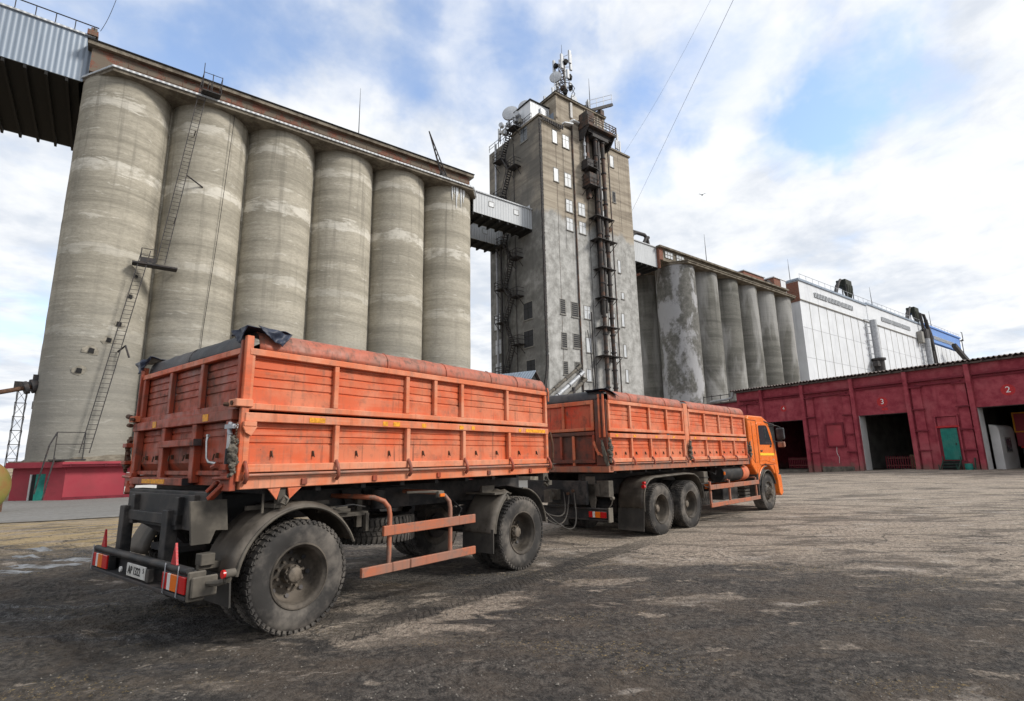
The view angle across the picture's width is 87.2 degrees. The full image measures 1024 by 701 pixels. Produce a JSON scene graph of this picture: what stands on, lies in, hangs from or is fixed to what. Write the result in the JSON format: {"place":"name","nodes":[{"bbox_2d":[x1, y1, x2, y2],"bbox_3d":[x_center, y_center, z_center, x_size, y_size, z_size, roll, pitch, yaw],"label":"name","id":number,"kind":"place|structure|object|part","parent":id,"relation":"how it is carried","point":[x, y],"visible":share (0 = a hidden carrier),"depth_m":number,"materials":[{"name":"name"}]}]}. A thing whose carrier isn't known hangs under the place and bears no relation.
{"place":"outdoors","nodes":[
{"label":"outdoors","id":0,"kind":"place"},
{"bbox_2d":[0,480,527,522],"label":"road","id":1,"kind":"structure","parent":0,"point":[30,511],"depth_m":24.97,"materials":[{"name":"concrete"}]},
{"bbox_2d":[0,465,1023,700],"bbox_3d":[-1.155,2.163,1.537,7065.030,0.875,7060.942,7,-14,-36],"label":"ground","id":2,"kind":"structure","parent":0,"point":[982,505],"depth_m":5.46,"materials":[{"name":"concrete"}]},
{"bbox_2d":[0,464,11,511],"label":"round tank","id":3,"kind":"object","parent":2,"relation":"on","point":[5,482],"visible":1,"depth_m":24.77,"materials":[{"name":"metal"}]},
{"bbox_2d":[4,381,28,468],"bbox_3d":[-59.643,10.003,64.590,1.600,12.511,1.300,7,-14,-36],"label":"lattice mast","id":4,"kind":"object","parent":2,"relation":"on","point":[17,383],"visible":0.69,"depth_m":64.75,"materials":[{"name":"metal"}]},
{"bbox_2d":[0,374,38,393],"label":"discharge pipe","id":5,"kind":"object","parent":4,"relation":"attached to","point":[25,387],"visible":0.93,"depth_m":37.91,"materials":[{"name":"metal"}]},
{"bbox_2d":[0,546,130,573],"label":"puddle","id":6,"kind":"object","parent":2,"relation":"on","point":[43,549],"depth_m":8.78,"materials":[{"name":"grey liquid"}]},
{"bbox_2d":[5,432,492,500],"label":"plinth building","id":7,"kind":"structure","parent":2,"relation":"on","point":[82,477],"depth_m":36.54,"materials":[{"name":"red paint"}]},
{"bbox_2d":[26,474,45,500],"bbox_3d":[-32.144,9.235,36.192,1.121,1.780,0.282,-2,-11,5],"label":"doorway","id":8,"kind":"structure","parent":7,"relation":"in","point":[38,494],"depth_m":36.24,"materials":[{"name":"white paint"}]},
{"bbox_2d":[123,472,156,493],"bbox_3d":[-25.249,9.688,39.773,5.550,1.500,0.035,7,-14,-36],"label":"window","id":9,"kind":"structure","parent":7,"relation":"in","point":[137,486],"depth_m":38.77,"materials":[{"name":"white paint"}]},
{"bbox_2d":[24,37,476,460],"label":"grain silo block","id":10,"kind":"structure","parent":7,"relation":"on","point":[199,212],"depth_m":46.20,"materials":[{"name":"concrete"}]},
{"bbox_2d":[0,0,98,150],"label":"conveyor gallery","id":11,"kind":"object","parent":10,"relation":"attached to","point":[44,65],"visible":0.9,"depth_m":43.34,"materials":[{"name":"metal"}]},
{"bbox_2d":[358,88,360,132],"bbox_3d":[-16.412,-25.598,58.194,0.636,6.268,0.728,7,-14,-36],"label":"lightning rod","id":12,"kind":"object","parent":10,"relation":"on","point":[359,112],"visible":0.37,"depth_m":58.09,"materials":[{"name":"metal"}]},
{"bbox_2d":[429,131,449,177],"bbox_3d":[-8.441,-21.273,59.549,1.485,4.058,4.127,-8,-13,30],"label":"roof jib","id":13,"kind":"object","parent":10,"relation":"attached to","point":[442,173],"visible":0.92,"depth_m":59.21,"materials":[{"name":"metal"}]},
{"bbox_2d":[90,325,554,635],"bbox_3d":[-1.687,1.758,7.880,3.386,2.918,6.685,-10,-14,37],"label":"dump trailer","id":14,"kind":"object","parent":2,"relation":"on","point":[246,454],"visible":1,"depth_m":5.83,"materials":[{"name":"orange paint"}]},
{"bbox_2d":[493,370,540,479],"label":"gabled annexe","id":15,"kind":"structure","parent":2,"relation":"on","point":[533,375],"depth_m":57.65,"materials":[{"name":"concrete"}]},
{"bbox_2d":[489,90,643,395],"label":"elevator tower","id":16,"kind":"structure","parent":2,"relation":"on","point":[564,299],"depth_m":71.02,"materials":[{"name":"concrete"}]},
{"bbox_2d":[470,223,502,253],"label":"conveyor gallery","id":17,"kind":"object","parent":16,"relation":"attached to","point":[483,238],"visible":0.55,"depth_m":72.62,"materials":[{"name":"grey metal"}]},
{"bbox_2d":[493,312,500,331],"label":"window","id":18,"kind":"structure","parent":16,"relation":"in","point":[495,328],"depth_m":72.98,"materials":[{"name":"grey glass"}]},
{"bbox_2d":[494,339,501,355],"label":"window","id":19,"kind":"structure","parent":16,"relation":"in","point":[500,349],"depth_m":72.01,"materials":[{"name":"grey glass"}]},
{"bbox_2d":[495,362,501,373],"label":"window","id":20,"kind":"structure","parent":16,"relation":"in","point":[500,362],"depth_m":71.28,"materials":[{"name":"grey glass"}]},
{"bbox_2d":[470,189,531,238],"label":"conveyor gallery","id":21,"kind":"object","parent":16,"relation":"attached to","point":[495,213],"visible":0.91,"depth_m":66.70,"materials":[{"name":"grey metal"}]},
{"bbox_2d":[502,106,516,121],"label":"dish antenna","id":22,"kind":"object","parent":16,"relation":"on","point":[507,113],"visible":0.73,"depth_m":76.78,"materials":[{"name":"metal"}]},
{"bbox_2d":[498,111,522,143],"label":"antennas","id":23,"kind":"object","parent":16,"relation":"attached to","point":[518,120],"visible":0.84,"depth_m":74.99,"materials":[{"name":"metal"}]},
{"bbox_2d":[520,125,527,144],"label":"window","id":24,"kind":"structure","parent":16,"relation":"in","point":[523,132],"depth_m":72.54,"materials":[{"name":"grey glass"}]},
{"bbox_2d":[523,300,533,321],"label":"window","id":25,"kind":"structure","parent":16,"relation":"in","point":[528,306],"depth_m":67.68,"materials":[{"name":"black glass"}]},
{"bbox_2d":[523,328,533,348],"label":"window","id":26,"kind":"structure","parent":16,"relation":"in","point":[529,334],"depth_m":66.95,"materials":[{"name":"black glass"}]},
{"bbox_2d":[526,358,535,370],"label":"window","id":27,"kind":"structure","parent":16,"relation":"in","point":[530,364],"depth_m":66.06,"materials":[{"name":"black glass"}]},
{"bbox_2d":[549,71,560,90],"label":"dish antenna","id":28,"kind":"object","parent":16,"relation":"on","point":[554,77],"visible":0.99,"depth_m":78.14,"materials":[{"name":"metal"}]},
{"bbox_2d":[552,129,557,144],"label":"window","id":29,"kind":"structure","parent":16,"relation":"in","point":[554,132],"depth_m":71.42,"materials":[{"name":"white glass"}]},
{"bbox_2d":[553,167,559,182],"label":"window","id":30,"kind":"structure","parent":16,"relation":"in","point":[555,170],"depth_m":70.34,"materials":[{"name":"white glass"}]},
{"bbox_2d":[560,298,565,314],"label":"window","id":31,"kind":"structure","parent":16,"relation":"in","point":[562,301],"depth_m":66.97,"materials":[{"name":"grey metal"}]},
{"bbox_2d":[552,45,574,95],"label":"antenna mast","id":32,"kind":"object","parent":16,"relation":"on","point":[561,66],"visible":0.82,"depth_m":79.70,"materials":[{"name":"grey metal"}]},
{"bbox_2d":[561,332,567,348],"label":"window","id":33,"kind":"structure","parent":16,"relation":"in","point":[564,342],"depth_m":66.13,"materials":[{"name":"grey metal"}]},
{"bbox_2d":[562,134,569,150],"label":"window","id":34,"kind":"structure","parent":16,"relation":"in","point":[565,142],"depth_m":72.61,"materials":[{"name":"white glass"}]},
{"bbox_2d":[563,361,568,375],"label":"window","id":35,"kind":"structure","parent":16,"relation":"in","point":[565,363],"depth_m":65.50,"materials":[{"name":"grey metal"}]},
{"bbox_2d":[547,364,587,396],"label":"grain spouts","id":36,"kind":"object","parent":16,"relation":"attached to","point":[571,383],"visible":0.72,"depth_m":62.85,"materials":[{"name":"grey metal"}]},
{"bbox_2d":[564,172,571,188],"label":"window","id":37,"kind":"structure","parent":16,"relation":"in","point":[567,177],"depth_m":71.56,"materials":[{"name":"white glass"}]},
{"bbox_2d":[565,198,573,213],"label":"window","id":38,"kind":"structure","parent":16,"relation":"in","point":[569,203],"depth_m":70.86,"materials":[{"name":"white glass"}]},
{"bbox_2d":[566,217,573,231],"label":"window","id":39,"kind":"structure","parent":16,"relation":"in","point":[569,221],"depth_m":70.31,"materials":[{"name":"white glass"}]},
{"bbox_2d":[571,94,577,101],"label":"dish antenna","id":40,"kind":"object","parent":16,"relation":"on","point":[573,96],"visible":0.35,"depth_m":80.01,"materials":[{"name":"metal"}]},
{"bbox_2d":[571,301,579,318],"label":"window","id":41,"kind":"structure","parent":16,"relation":"in","point":[574,306],"depth_m":68.16,"materials":[{"name":"grey metal"}]},
{"bbox_2d":[573,333,580,349],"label":"window","id":42,"kind":"structure","parent":16,"relation":"in","point":[576,337],"depth_m":67.40,"materials":[{"name":"grey metal"}]},
{"bbox_2d":[574,361,581,372],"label":"window","id":43,"kind":"structure","parent":16,"relation":"in","point":[576,363],"depth_m":66.76,"materials":[{"name":"grey metal"}]},
{"bbox_2d":[578,202,585,217],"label":"window","id":44,"kind":"structure","parent":16,"relation":"in","point":[581,207],"depth_m":72.03,"materials":[{"name":"white glass"}]},
{"bbox_2d":[579,221,586,235],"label":"window","id":45,"kind":"structure","parent":16,"relation":"in","point":[582,225],"depth_m":71.52,"materials":[{"name":"white glass"}]},
{"bbox_2d":[583,305,590,319],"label":"window","id":46,"kind":"structure","parent":16,"relation":"in","point":[587,309],"depth_m":69.31,"materials":[{"name":"white glass"}]},
{"bbox_2d":[585,337,592,353],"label":"window","id":47,"kind":"structure","parent":16,"relation":"in","point":[588,345],"depth_m":68.45,"materials":[{"name":"white glass"}]},
{"bbox_2d":[586,369,592,381],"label":"window","id":48,"kind":"structure","parent":16,"relation":"in","point":[588,371],"depth_m":67.57,"materials":[{"name":"white glass"}]},
{"bbox_2d":[589,95,612,121],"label":"roof crane","id":49,"kind":"object","parent":16,"relation":"attached to","point":[599,109],"visible":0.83,"depth_m":79.40,"materials":[{"name":"metal"}]},
{"bbox_2d":[609,154,614,168],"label":"window","id":50,"kind":"structure","parent":16,"relation":"in","point":[611,158],"depth_m":77.98,"materials":[{"name":"white glass"}]},
{"bbox_2d":[608,313,616,331],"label":"window","id":51,"kind":"structure","parent":16,"relation":"in","point":[608,313],"depth_m":72.08,"materials":[{"name":"white glass"}]},
{"bbox_2d":[610,341,617,362],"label":"window","id":52,"kind":"structure","parent":16,"relation":"in","point":[610,341],"depth_m":71.17,"materials":[{"name":"white glass"}]},
{"bbox_2d":[612,191,616,203],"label":"window","id":53,"kind":"structure","parent":16,"relation":"in","point":[613,193],"depth_m":76.88,"materials":[{"name":"grey glass"}]},
{"bbox_2d":[617,259,621,273],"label":"window","id":54,"kind":"structure","parent":16,"relation":"in","point":[618,261],"depth_m":74.99,"materials":[{"name":"white glass"}]},
{"bbox_2d":[621,313,625,327],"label":"window","id":55,"kind":"structure","parent":16,"relation":"in","point":[622,314],"depth_m":73.53,"materials":[{"name":"white glass"}]},
{"bbox_2d":[623,344,627,357],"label":"window","id":56,"kind":"structure","parent":16,"relation":"in","point":[624,345],"depth_m":72.70,"materials":[{"name":"white glass"}]},
{"bbox_2d":[625,369,629,382],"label":"window","id":57,"kind":"structure","parent":16,"relation":"in","point":[626,370],"depth_m":72.09,"materials":[{"name":"white glass"}]},
{"bbox_2d":[633,230,657,274],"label":"conveyor gallery","id":58,"kind":"object","parent":16,"relation":"attached to","point":[645,257],"visible":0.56,"depth_m":84.71,"materials":[{"name":"metal"}]},
{"bbox_2d":[637,1,732,199],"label":"overhead cable","id":59,"kind":"object","parent":16,"relation":"attached to","point":[689,91],"visible":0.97,"depth_m":46.23,"materials":[{"name":"black metal"}]},
{"bbox_2d":[514,388,785,534],"bbox_3d":[3.763,2.861,13.812,3.080,2.904,10.712,-12,-16,42],"label":"dump truck","id":60,"kind":"object","parent":2,"relation":"on","point":[625,461],"visible":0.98,"depth_m":11.43,"materials":[{"name":"orange paint"}]},
{"bbox_3d":[7.623,2.781,16.131,0.055,1.209,1.299,-12,-16,42],"label":"cab door","id":61,"kind":"part","parent":60,"relation":"part of","materials":[{"name":"paint"}]},
{"bbox_2d":[636,245,800,434],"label":"grain silo block","id":62,"kind":"structure","parent":2,"relation":"on","point":[707,329],"depth_m":90.24,"materials":[{"name":"concrete"}]},
{"bbox_2d":[665,251,672,259],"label":"window","id":63,"kind":"structure","parent":62,"relation":"in","point":[668,255],"depth_m":87.07,"materials":[{"name":"white glass"}]},
{"bbox_2d":[676,254,683,260],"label":"window","id":64,"kind":"structure","parent":62,"relation":"in","point":[678,257],"depth_m":88.66,"materials":[{"name":"white glass"}]},
{"bbox_2d":[703,352,1023,472],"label":"garage building","id":65,"kind":"structure","parent":2,"relation":"on","point":[928,416],"depth_m":45.41,"materials":[{"name":"paint"}]},
{"bbox_2d":[788,457,807,467],"bbox_3d":[27.944,10.847,51.974,0.055,1.040,2.435,6,-13,-31],"label":"picket barrier","id":66,"kind":"object","parent":65,"relation":"on","point":[796,465],"visible":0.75,"depth_m":52.18,"materials":[{"name":"metal"}]},
{"bbox_2d":[910,455,915,467],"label":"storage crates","id":67,"kind":"object","parent":65,"relation":"on","point":[912,461],"visible":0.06,"depth_m":47.80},
{"bbox_2d":[988,424,1020,468],"bbox_3d":[36.709,7.197,40.001,3.000,3.346,0.600,6,-13,-31],"label":"garage door","id":68,"kind":"structure","parent":65,"relation":"on","point":[1004,446],"depth_m":39.45,"materials":[{"name":"white paint"}]},
{"bbox_2d":[1004,437,1012,451],"bbox_3d":[36.678,6.959,39.711,1.200,1.100,0.048,6,-13,-31],"label":"window","id":69,"kind":"structure","parent":68,"relation":"in","point":[1008,444],"depth_m":39.62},
{"bbox_2d":[785,274,963,380],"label":"clad elevator","id":70,"kind":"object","parent":2,"relation":"on","point":[837,334],"visible":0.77,"depth_m":125.95,"materials":[{"name":"white metal"}]},
{"bbox_2d":[834,279,853,298],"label":"cyclone unit","id":71,"kind":"object","parent":70,"relation":"on","point":[844,285],"visible":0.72,"depth_m":131.44,"materials":[{"name":"metal"}]},
{"bbox_2d":[905,306,938,362],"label":"cyclone unit","id":72,"kind":"object","parent":70,"relation":"attached to","point":[924,332],"visible":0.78,"depth_m":156.91,"materials":[{"name":"metal"}]},
{"bbox_2d":[885,456,915,468],"bbox_3d":[32.683,9.402,45.241,0.055,1.040,2.135,6,-13,-31],"label":"picket barrier","id":73,"kind":"object","parent":2,"relation":"on","point":[901,465],"visible":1,"depth_m":45.23,"materials":[{"name":"metal"}]},
{"bbox_2d":[938,456,962,469],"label":"metal steps","id":74,"kind":"structure","parent":2,"relation":"on","point":[951,465],"depth_m":39.72,"materials":[{"name":"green metal"}]},
{"bbox_2d":[963,461,973,469],"bbox_3d":[33.004,8.375,38.833,0.500,0.790,0.520,6,-13,-31],"label":"waste drum","id":75,"kind":"object","parent":2,"relation":"on","point":[968,466],"visible":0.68,"depth_m":38.67,"materials":[{"name":"metal"}]},
{"bbox_2d":[0,0,1023,468],"label":"sky","id":76,"kind":"structure","parent":0,"point":[876,145],"materials":[{"name":"blue"}]},
{"bbox_2d":[952,343,968,359],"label":"inclined conveyor","id":77,"kind":"object","parent":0,"point":[959,351],"visible":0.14,"depth_m":166.12,"materials":[{"name":"metal"}]},
{"bbox_2d":[1011,412,1023,451],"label":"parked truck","id":78,"kind":"object","parent":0,"point":[1018,420],"visible":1,"depth_m":40.77,"materials":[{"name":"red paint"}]}
]}

